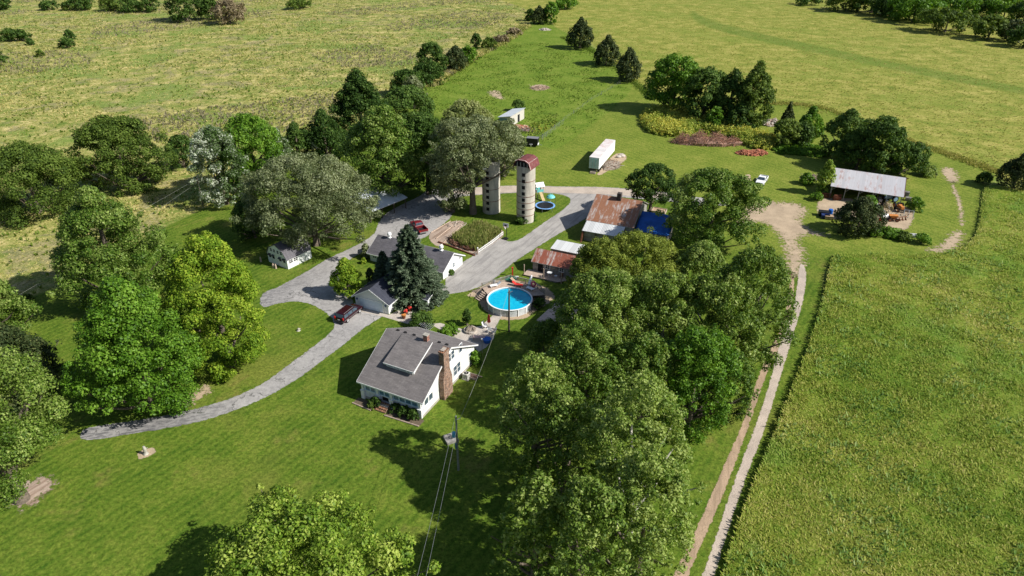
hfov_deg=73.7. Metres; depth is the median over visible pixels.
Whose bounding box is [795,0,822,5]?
wood tree
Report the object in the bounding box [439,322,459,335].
flower bush
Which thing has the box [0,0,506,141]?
grey weeds
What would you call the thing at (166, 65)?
meadow grass
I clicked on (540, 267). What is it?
door
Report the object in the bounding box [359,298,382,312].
garage door
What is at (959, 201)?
dirt track
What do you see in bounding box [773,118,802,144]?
mulberry tree
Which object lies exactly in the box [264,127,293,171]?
silver poplar
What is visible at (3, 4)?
hedge tree
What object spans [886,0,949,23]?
wood tree
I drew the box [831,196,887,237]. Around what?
cedar tree
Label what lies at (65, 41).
meadow bush
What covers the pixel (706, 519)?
dirt track
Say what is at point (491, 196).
concrete silo
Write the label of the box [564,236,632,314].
locust tree
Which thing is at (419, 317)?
lilac bush
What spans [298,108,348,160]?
walnut tree
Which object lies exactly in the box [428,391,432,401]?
window
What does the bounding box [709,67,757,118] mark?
elm tree
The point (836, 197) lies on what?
disc harrow
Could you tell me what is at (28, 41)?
meadow bush
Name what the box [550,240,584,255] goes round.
flat white shed
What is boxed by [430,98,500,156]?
willow tree
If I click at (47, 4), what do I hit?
hedge tree
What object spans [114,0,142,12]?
hedge tree
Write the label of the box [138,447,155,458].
bare patch
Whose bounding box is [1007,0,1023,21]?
wood tree
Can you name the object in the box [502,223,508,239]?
basketball hoop
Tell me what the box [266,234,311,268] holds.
gambrel shed
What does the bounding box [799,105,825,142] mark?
elm tree
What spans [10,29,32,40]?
meadow bush
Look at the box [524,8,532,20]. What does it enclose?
hedge tree
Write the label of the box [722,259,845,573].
edge weeds
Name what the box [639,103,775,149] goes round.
weed thicket
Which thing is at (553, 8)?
hedge tree
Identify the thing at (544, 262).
rusty roof shed
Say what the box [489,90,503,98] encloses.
bare patch
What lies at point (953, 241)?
dirt track
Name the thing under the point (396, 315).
patio
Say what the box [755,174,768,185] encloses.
pickup truck
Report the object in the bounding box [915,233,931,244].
yard shrub
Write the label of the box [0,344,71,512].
locust tree
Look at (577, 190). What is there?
gravel lane
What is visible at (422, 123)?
elm tree
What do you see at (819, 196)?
elderberry bush
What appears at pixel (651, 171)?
walnut tree
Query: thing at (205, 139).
silver poplar
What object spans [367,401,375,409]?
foundation shrub
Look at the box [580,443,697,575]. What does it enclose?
cottonwood tree
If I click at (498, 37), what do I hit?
hedge bush
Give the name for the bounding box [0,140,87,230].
elm tree
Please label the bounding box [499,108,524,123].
pasture shed
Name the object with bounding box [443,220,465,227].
plank heap
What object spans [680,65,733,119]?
elm tree
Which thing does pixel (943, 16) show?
wood tree
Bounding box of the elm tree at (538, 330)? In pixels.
[524,317,563,369]
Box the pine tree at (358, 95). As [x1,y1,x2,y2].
[328,68,394,148]
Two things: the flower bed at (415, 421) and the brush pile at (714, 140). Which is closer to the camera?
the flower bed at (415, 421)
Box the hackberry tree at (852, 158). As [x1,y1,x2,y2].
[831,133,883,171]
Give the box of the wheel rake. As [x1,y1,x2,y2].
[884,201,892,211]
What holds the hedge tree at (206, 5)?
on the ground at (176, 502)
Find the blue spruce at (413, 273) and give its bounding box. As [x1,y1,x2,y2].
[383,224,449,313]
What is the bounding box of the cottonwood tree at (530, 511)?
[488,468,569,575]
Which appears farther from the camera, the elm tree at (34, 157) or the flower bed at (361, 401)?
the elm tree at (34, 157)
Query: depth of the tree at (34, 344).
90.41 m
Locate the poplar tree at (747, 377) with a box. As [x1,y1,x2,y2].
[689,347,761,425]
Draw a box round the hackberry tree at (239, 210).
[230,196,273,240]
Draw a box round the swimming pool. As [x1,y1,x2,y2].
[487,287,532,316]
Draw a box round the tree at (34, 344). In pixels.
[0,323,63,415]
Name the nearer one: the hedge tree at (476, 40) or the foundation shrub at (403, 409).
the foundation shrub at (403, 409)
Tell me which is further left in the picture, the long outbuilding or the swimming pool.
the long outbuilding
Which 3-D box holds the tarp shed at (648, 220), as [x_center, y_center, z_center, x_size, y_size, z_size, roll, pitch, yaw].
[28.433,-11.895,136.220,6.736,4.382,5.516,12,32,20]
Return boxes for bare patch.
[5,475,58,511]
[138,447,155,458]
[178,384,211,406]
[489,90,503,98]
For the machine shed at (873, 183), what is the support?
on the yard dirt at (826, 203)
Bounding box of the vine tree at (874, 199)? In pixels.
[854,194,877,214]
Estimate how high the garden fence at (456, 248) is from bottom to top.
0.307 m
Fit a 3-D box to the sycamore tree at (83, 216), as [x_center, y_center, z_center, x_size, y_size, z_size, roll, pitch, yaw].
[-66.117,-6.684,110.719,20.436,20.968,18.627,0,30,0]
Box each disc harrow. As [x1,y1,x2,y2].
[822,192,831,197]
[832,194,841,199]
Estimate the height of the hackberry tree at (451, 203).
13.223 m
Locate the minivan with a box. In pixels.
[334,303,362,323]
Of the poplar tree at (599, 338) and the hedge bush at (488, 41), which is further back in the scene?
the hedge bush at (488, 41)
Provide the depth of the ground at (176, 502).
140.90 m
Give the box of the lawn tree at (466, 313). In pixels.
[462,308,471,325]
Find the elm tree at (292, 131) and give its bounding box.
[284,121,311,158]
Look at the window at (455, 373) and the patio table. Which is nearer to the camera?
the window at (455, 373)
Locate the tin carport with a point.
(387, 199)
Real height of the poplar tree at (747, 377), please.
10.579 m
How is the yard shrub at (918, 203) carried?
on the ground at (176, 502)
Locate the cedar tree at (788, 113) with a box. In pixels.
[781,101,794,119]
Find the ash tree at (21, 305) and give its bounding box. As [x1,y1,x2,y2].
[0,278,42,337]
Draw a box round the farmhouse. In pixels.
[356,323,477,418]
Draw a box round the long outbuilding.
[366,232,464,279]
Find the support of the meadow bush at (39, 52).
on the ground at (176, 502)
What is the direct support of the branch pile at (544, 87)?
on the bare patch
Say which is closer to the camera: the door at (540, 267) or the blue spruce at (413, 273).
the blue spruce at (413, 273)
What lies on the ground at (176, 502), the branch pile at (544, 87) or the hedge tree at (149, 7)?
the hedge tree at (149, 7)
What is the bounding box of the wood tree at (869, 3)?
[852,0,887,13]
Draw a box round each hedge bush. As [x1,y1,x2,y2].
[389,68,425,91]
[403,74,427,107]
[413,60,447,85]
[461,45,481,63]
[480,37,497,48]
[493,34,509,42]
[506,27,522,34]
[974,171,993,182]
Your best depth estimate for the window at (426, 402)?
90.19 m
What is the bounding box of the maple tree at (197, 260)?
[158,230,270,383]
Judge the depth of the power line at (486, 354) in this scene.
92.16 m
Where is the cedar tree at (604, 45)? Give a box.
[593,34,620,66]
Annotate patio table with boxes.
[473,335,484,340]
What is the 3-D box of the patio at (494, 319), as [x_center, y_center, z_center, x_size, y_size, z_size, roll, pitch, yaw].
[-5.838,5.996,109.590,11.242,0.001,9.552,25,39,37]
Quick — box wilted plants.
[448,237,475,250]
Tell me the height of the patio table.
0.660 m
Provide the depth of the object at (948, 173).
168.49 m
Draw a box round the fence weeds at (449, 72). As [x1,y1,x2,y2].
[424,24,531,86]
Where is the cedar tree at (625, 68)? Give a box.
[616,47,643,83]
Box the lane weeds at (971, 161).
[764,99,998,172]
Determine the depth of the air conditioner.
97.14 m
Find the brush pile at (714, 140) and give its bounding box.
[668,129,742,146]
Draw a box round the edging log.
[384,415,418,426]
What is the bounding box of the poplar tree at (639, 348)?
[602,330,681,438]
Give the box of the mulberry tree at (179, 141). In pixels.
[163,134,193,168]
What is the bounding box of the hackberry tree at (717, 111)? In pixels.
[703,106,725,124]
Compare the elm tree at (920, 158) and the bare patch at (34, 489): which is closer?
the bare patch at (34, 489)
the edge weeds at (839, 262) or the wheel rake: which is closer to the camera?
the edge weeds at (839, 262)
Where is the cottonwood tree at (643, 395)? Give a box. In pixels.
[562,369,706,558]
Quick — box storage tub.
[483,336,490,343]
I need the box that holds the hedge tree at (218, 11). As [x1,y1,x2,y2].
[210,0,246,23]
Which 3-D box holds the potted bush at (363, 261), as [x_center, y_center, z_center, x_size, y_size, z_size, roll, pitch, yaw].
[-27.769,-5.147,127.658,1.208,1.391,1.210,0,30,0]
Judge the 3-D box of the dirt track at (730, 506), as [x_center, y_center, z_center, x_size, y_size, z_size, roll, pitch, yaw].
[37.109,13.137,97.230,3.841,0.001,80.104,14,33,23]
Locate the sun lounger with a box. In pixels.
[512,280,523,287]
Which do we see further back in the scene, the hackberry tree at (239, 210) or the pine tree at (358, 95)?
the pine tree at (358, 95)
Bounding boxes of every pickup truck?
[409,220,427,233]
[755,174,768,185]
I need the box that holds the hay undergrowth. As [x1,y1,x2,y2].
[720,186,1023,575]
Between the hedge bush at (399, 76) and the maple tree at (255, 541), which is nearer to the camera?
the maple tree at (255, 541)
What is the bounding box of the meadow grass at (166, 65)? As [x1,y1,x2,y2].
[0,0,578,294]
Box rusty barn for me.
[580,192,648,242]
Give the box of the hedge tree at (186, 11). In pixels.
[163,0,204,22]
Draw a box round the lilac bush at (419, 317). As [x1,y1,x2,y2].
[408,310,437,328]
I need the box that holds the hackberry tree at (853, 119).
[818,108,870,157]
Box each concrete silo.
[482,157,499,214]
[512,154,539,223]
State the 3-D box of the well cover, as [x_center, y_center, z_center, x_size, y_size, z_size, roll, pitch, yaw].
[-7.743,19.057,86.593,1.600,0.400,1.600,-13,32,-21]
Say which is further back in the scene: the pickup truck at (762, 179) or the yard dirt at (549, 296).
the pickup truck at (762, 179)
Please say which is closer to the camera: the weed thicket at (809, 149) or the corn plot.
the corn plot
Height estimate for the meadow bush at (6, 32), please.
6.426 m
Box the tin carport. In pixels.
[350,186,407,222]
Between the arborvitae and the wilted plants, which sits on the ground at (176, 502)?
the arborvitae
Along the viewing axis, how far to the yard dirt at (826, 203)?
149.82 m
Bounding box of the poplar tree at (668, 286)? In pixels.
[615,269,725,382]
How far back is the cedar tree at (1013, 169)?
157.79 m
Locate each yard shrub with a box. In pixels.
[867,227,883,235]
[879,225,902,239]
[897,230,913,240]
[905,196,926,212]
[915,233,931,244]
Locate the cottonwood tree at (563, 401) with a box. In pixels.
[518,384,611,519]
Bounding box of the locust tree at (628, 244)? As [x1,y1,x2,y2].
[584,226,689,304]
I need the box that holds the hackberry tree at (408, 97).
[381,84,435,123]
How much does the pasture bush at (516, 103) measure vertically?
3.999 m
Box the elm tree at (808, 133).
[789,120,815,145]
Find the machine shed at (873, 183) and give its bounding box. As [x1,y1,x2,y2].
[829,168,908,208]
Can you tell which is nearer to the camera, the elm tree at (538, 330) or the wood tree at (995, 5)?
the elm tree at (538, 330)
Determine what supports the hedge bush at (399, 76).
on the ground at (176, 502)
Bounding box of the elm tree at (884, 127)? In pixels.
[844,114,912,172]
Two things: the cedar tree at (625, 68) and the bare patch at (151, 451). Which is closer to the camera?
the bare patch at (151, 451)
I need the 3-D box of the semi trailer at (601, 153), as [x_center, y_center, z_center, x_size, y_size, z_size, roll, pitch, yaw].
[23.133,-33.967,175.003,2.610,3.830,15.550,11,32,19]
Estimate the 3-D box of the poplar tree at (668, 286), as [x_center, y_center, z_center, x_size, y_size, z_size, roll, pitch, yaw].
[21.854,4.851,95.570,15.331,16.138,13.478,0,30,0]
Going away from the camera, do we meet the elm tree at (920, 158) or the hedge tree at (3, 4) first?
the elm tree at (920, 158)
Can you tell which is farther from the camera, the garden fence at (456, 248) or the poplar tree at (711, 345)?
the garden fence at (456, 248)
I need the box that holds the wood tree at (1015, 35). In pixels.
[1006,23,1023,46]
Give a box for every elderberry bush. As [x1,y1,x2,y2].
[799,172,814,185]
[808,191,823,200]
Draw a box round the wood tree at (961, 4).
[941,0,982,13]
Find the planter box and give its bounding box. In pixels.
[651,207,666,213]
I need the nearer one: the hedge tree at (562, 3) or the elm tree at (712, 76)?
the elm tree at (712, 76)
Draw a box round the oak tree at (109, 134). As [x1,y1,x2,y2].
[60,114,178,196]
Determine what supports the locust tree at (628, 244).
on the ground at (176, 502)
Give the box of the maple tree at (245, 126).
[217,113,284,195]
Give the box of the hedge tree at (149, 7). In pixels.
[138,0,159,12]
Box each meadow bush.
[0,28,20,40]
[0,51,9,62]
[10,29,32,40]
[25,38,35,44]
[34,48,45,56]
[56,37,75,48]
[63,29,76,41]
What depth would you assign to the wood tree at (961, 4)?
376.15 m
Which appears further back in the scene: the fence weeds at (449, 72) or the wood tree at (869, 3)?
the wood tree at (869, 3)
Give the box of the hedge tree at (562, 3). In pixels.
[556,0,578,8]
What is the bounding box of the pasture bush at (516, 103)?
[511,99,525,108]
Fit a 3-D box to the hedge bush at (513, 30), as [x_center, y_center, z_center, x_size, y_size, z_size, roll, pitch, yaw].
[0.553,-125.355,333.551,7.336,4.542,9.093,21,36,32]
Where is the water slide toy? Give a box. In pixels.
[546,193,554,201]
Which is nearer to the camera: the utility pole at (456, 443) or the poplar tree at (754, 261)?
the utility pole at (456, 443)
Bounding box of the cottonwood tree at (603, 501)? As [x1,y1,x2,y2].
[537,474,646,575]
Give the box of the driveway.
[80,189,451,439]
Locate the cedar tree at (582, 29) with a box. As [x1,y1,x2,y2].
[566,16,594,49]
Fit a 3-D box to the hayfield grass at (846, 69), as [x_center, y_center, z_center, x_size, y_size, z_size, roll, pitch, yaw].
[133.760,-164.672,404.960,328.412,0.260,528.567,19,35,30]
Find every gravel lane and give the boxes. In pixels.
[442,185,728,293]
[454,186,666,197]
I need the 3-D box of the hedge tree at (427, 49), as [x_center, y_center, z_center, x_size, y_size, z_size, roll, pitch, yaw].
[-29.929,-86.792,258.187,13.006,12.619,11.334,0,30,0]
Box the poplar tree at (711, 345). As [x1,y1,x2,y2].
[646,323,748,443]
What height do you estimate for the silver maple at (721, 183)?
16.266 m
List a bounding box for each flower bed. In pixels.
[354,397,373,409]
[385,409,423,425]
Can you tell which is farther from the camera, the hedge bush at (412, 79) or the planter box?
the hedge bush at (412, 79)
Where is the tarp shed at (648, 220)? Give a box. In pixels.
[635,211,672,241]
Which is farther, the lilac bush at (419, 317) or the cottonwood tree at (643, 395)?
the lilac bush at (419, 317)
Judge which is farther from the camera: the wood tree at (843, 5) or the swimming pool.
the wood tree at (843, 5)
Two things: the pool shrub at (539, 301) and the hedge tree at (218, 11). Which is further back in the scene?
the hedge tree at (218, 11)
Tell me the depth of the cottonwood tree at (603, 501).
57.73 m
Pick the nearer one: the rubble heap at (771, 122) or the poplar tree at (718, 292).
the poplar tree at (718, 292)
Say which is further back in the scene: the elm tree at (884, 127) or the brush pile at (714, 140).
the brush pile at (714, 140)
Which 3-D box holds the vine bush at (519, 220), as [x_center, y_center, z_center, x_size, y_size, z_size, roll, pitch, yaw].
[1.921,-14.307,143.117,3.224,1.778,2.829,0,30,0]
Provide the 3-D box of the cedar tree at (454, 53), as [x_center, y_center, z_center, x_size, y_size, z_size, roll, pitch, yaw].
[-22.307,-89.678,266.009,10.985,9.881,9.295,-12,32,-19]
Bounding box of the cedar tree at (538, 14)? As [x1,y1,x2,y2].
[530,5,545,23]
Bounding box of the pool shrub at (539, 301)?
[532,297,545,310]
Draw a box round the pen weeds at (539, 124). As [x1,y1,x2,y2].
[526,119,558,135]
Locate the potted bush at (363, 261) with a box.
[361,257,366,263]
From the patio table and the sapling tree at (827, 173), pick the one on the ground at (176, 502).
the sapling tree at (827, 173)
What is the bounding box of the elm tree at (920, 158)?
[879,138,933,174]
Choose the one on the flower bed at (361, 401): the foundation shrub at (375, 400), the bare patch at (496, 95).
the foundation shrub at (375, 400)
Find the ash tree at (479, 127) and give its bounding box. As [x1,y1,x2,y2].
[419,111,522,214]
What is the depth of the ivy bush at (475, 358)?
99.54 m
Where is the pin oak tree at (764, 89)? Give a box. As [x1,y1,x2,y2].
[734,60,776,129]
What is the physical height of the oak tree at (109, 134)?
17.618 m
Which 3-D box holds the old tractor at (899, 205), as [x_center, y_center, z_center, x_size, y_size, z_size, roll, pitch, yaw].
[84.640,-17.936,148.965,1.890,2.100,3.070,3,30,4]
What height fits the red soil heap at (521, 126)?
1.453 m
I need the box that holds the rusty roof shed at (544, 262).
[523,248,576,283]
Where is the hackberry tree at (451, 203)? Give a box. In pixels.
[428,156,476,212]
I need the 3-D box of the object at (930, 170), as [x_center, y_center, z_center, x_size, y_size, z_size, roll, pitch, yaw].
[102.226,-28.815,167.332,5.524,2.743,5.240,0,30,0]
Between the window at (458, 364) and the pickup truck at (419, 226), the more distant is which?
the pickup truck at (419, 226)
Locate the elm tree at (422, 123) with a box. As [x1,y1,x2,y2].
[404,112,444,195]
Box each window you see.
[411,401,417,407]
[424,396,428,406]
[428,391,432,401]
[451,349,454,360]
[453,364,457,376]
[457,361,460,372]
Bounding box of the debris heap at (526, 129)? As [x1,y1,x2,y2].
[520,127,534,131]
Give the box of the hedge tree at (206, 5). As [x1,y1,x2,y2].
[200,0,216,19]
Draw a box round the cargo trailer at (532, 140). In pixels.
[526,136,538,146]
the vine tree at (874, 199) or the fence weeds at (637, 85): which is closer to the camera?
the vine tree at (874, 199)
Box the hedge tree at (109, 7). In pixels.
[98,0,118,11]
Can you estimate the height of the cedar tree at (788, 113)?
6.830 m
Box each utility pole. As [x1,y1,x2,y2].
[452,416,459,470]
[508,290,511,331]
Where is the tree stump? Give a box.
[142,446,148,455]
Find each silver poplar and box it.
[186,124,250,207]
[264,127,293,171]
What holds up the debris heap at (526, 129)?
on the ground at (176, 502)
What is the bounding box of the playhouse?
[535,182,544,200]
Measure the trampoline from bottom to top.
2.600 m
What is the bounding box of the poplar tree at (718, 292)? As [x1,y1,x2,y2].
[664,272,772,383]
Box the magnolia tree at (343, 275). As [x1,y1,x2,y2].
[328,257,363,298]
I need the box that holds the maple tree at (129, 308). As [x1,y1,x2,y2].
[59,274,206,416]
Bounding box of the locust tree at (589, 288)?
[549,266,677,393]
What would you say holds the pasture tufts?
on the ground at (176, 502)
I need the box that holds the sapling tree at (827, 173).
[814,159,836,192]
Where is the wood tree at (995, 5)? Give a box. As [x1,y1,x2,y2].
[983,0,1022,19]
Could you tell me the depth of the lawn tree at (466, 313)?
108.42 m
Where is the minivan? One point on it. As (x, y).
(344, 314)
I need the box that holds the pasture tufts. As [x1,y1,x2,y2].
[424,43,628,147]
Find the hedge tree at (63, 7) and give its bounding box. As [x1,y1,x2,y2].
[60,1,75,10]
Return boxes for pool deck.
[475,275,544,300]
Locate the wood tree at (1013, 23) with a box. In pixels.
[995,19,1023,41]
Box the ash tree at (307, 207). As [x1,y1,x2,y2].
[229,151,382,249]
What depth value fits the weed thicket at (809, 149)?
182.17 m
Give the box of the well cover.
[443,433,458,444]
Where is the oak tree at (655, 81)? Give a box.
[642,52,703,109]
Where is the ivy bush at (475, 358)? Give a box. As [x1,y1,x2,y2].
[469,350,481,367]
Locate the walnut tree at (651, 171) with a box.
[624,162,676,211]
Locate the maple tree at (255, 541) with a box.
[203,483,441,575]
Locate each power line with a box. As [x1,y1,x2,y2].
[417,419,454,575]
[426,424,457,574]
[460,291,508,417]
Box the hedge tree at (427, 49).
[415,41,448,71]
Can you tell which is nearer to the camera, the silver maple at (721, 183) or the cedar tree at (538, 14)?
the silver maple at (721, 183)
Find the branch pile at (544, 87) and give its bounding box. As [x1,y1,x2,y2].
[530,85,549,89]
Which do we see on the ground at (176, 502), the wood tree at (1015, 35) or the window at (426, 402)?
the wood tree at (1015, 35)
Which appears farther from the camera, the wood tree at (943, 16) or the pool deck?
the wood tree at (943, 16)
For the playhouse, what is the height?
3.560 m
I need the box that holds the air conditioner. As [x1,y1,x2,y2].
[461,371,469,380]
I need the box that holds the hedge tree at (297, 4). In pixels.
[285,0,311,9]
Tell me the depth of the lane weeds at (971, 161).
182.19 m
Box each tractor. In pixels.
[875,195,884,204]
[884,195,898,201]
[892,202,905,212]
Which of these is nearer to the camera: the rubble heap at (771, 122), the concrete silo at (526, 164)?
the concrete silo at (526, 164)
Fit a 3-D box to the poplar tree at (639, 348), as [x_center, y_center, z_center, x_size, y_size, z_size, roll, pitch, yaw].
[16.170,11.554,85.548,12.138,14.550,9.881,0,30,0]
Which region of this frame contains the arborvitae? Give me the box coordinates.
[365,267,373,283]
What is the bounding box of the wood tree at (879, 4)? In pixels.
[872,0,901,17]
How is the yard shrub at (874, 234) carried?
on the ground at (176, 502)
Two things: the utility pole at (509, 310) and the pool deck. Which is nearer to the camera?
the utility pole at (509, 310)
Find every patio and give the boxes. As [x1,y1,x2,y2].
[361,308,429,327]
[432,314,500,350]
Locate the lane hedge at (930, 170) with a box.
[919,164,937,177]
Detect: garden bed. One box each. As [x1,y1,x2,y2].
[429,221,463,245]
[446,230,503,253]
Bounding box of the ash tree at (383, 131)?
[331,104,430,196]
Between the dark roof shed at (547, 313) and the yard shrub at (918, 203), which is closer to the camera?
the dark roof shed at (547, 313)
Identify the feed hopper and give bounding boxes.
[888,214,903,221]
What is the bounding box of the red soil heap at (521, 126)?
[514,124,528,128]
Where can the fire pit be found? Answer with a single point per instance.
(472, 328)
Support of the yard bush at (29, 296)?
on the ground at (176, 502)
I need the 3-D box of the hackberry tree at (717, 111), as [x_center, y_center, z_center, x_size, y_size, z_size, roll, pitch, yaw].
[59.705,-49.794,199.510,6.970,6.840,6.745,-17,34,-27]
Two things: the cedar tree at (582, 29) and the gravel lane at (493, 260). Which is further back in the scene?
the cedar tree at (582, 29)
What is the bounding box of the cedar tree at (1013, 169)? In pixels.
[994,153,1023,189]
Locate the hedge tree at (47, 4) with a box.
[38,0,59,10]
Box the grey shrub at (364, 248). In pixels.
[360,243,369,258]
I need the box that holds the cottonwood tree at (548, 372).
[496,351,580,482]
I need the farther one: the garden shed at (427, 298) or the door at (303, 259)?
the door at (303, 259)
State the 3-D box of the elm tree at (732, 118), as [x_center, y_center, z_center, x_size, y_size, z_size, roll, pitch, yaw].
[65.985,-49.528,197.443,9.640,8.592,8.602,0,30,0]
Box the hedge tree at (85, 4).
[61,0,95,9]
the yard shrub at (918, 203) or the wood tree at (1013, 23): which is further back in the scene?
the wood tree at (1013, 23)
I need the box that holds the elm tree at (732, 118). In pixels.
[723,102,755,130]
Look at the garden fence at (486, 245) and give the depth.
134.23 m
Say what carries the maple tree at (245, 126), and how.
on the ground at (176, 502)
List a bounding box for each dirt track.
[674,273,793,575]
[702,264,805,575]
[926,230,965,252]
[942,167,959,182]
[951,185,963,224]
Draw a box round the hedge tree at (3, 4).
[0,0,11,9]
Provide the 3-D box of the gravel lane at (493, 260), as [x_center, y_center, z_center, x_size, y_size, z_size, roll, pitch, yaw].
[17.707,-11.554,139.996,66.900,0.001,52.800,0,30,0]
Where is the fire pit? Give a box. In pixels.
[464,324,476,334]
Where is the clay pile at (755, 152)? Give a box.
[735,149,767,155]
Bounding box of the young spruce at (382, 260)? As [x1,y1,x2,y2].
[372,250,388,279]
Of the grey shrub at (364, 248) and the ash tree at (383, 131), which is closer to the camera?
the grey shrub at (364, 248)
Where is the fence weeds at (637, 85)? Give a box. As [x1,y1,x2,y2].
[560,36,655,99]
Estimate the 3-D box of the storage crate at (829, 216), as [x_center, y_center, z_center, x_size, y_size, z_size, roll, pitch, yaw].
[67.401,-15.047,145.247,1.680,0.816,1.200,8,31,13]
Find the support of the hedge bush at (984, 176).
on the ground at (176, 502)
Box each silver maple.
[655,166,771,250]
[675,240,726,308]
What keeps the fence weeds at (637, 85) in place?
on the ground at (176, 502)
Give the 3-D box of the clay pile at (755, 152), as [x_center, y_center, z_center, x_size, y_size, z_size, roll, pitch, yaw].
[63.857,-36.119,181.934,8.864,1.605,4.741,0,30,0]
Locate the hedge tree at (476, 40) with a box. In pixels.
[469,33,481,49]
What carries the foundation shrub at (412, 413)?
on the flower bed at (415, 421)
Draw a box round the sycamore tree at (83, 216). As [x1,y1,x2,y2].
[45,184,180,312]
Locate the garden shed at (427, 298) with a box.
[418,291,432,306]
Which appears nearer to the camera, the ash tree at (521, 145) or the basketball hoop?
the basketball hoop
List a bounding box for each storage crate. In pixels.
[818,209,829,215]
[824,214,833,219]
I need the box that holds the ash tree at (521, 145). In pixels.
[481,120,526,176]
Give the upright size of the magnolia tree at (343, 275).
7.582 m
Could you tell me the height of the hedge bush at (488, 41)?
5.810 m
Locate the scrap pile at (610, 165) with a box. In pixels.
[601,159,624,170]
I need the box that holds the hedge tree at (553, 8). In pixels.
[544,1,559,23]
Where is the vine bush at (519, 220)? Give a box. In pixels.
[514,216,528,223]
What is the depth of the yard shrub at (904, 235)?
135.40 m
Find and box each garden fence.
[438,241,474,255]
[478,232,502,251]
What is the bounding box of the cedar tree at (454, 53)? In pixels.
[443,45,468,70]
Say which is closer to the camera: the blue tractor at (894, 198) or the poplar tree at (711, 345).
the poplar tree at (711, 345)
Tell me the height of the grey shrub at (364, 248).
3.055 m
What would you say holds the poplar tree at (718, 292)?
on the ground at (176, 502)
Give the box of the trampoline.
[535,197,555,208]
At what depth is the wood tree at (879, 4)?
381.23 m
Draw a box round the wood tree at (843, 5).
[824,0,865,11]
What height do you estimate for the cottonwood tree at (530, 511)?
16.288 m
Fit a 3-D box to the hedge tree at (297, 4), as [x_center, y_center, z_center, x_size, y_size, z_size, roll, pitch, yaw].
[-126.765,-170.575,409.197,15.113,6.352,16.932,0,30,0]
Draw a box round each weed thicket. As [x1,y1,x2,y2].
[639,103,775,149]
[772,141,832,157]
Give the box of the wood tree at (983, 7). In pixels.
[962,0,1002,14]
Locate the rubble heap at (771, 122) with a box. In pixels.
[763,118,777,126]
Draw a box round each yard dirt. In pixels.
[467,280,554,319]
[597,153,626,174]
[737,201,827,276]
[816,197,914,229]
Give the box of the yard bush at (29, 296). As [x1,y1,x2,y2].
[22,293,34,299]
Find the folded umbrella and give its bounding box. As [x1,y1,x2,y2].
[527,275,531,285]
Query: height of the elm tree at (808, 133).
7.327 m
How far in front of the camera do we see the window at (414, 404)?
89.86 m
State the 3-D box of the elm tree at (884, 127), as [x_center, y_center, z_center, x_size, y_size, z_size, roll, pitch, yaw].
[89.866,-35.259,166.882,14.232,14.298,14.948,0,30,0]
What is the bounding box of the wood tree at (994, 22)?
[972,14,1009,39]
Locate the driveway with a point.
(312, 287)
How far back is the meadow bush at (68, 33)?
316.40 m
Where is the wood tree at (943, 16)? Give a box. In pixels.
[914,7,980,32]
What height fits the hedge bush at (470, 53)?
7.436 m
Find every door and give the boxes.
[301,253,305,261]
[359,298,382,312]
[538,264,542,271]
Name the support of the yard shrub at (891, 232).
on the ground at (176, 502)
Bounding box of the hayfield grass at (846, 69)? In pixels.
[554,0,1023,191]
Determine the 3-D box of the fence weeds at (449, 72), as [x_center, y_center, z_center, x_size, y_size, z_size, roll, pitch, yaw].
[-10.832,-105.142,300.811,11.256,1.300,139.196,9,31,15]
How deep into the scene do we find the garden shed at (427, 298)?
113.75 m
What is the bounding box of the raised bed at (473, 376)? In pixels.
[461,373,478,380]
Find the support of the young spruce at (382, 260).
on the ground at (176, 502)
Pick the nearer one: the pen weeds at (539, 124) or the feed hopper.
the feed hopper
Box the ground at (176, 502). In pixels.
[0,0,1023,575]
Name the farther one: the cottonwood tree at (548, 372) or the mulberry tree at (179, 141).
the mulberry tree at (179, 141)
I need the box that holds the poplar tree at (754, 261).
[700,242,800,374]
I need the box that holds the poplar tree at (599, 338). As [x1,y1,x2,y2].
[541,317,641,428]
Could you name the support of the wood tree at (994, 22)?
on the ground at (176, 502)
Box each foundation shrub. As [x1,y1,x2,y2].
[367,396,381,407]
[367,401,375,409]
[389,402,400,412]
[397,405,409,417]
[406,407,419,419]
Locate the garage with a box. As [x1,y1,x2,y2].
[351,274,400,313]
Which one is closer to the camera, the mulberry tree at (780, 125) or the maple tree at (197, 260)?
the maple tree at (197, 260)
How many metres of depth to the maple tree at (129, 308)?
83.97 m
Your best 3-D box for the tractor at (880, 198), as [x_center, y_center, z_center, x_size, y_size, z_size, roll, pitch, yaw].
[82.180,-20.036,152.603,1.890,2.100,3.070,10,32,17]
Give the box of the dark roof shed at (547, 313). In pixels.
[537,303,576,333]
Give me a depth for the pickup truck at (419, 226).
139.89 m
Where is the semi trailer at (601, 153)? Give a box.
[589,139,614,171]
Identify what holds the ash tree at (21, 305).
on the ground at (176, 502)
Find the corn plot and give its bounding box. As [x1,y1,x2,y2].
[448,217,502,250]
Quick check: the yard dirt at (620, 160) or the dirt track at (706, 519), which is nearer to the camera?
the dirt track at (706, 519)

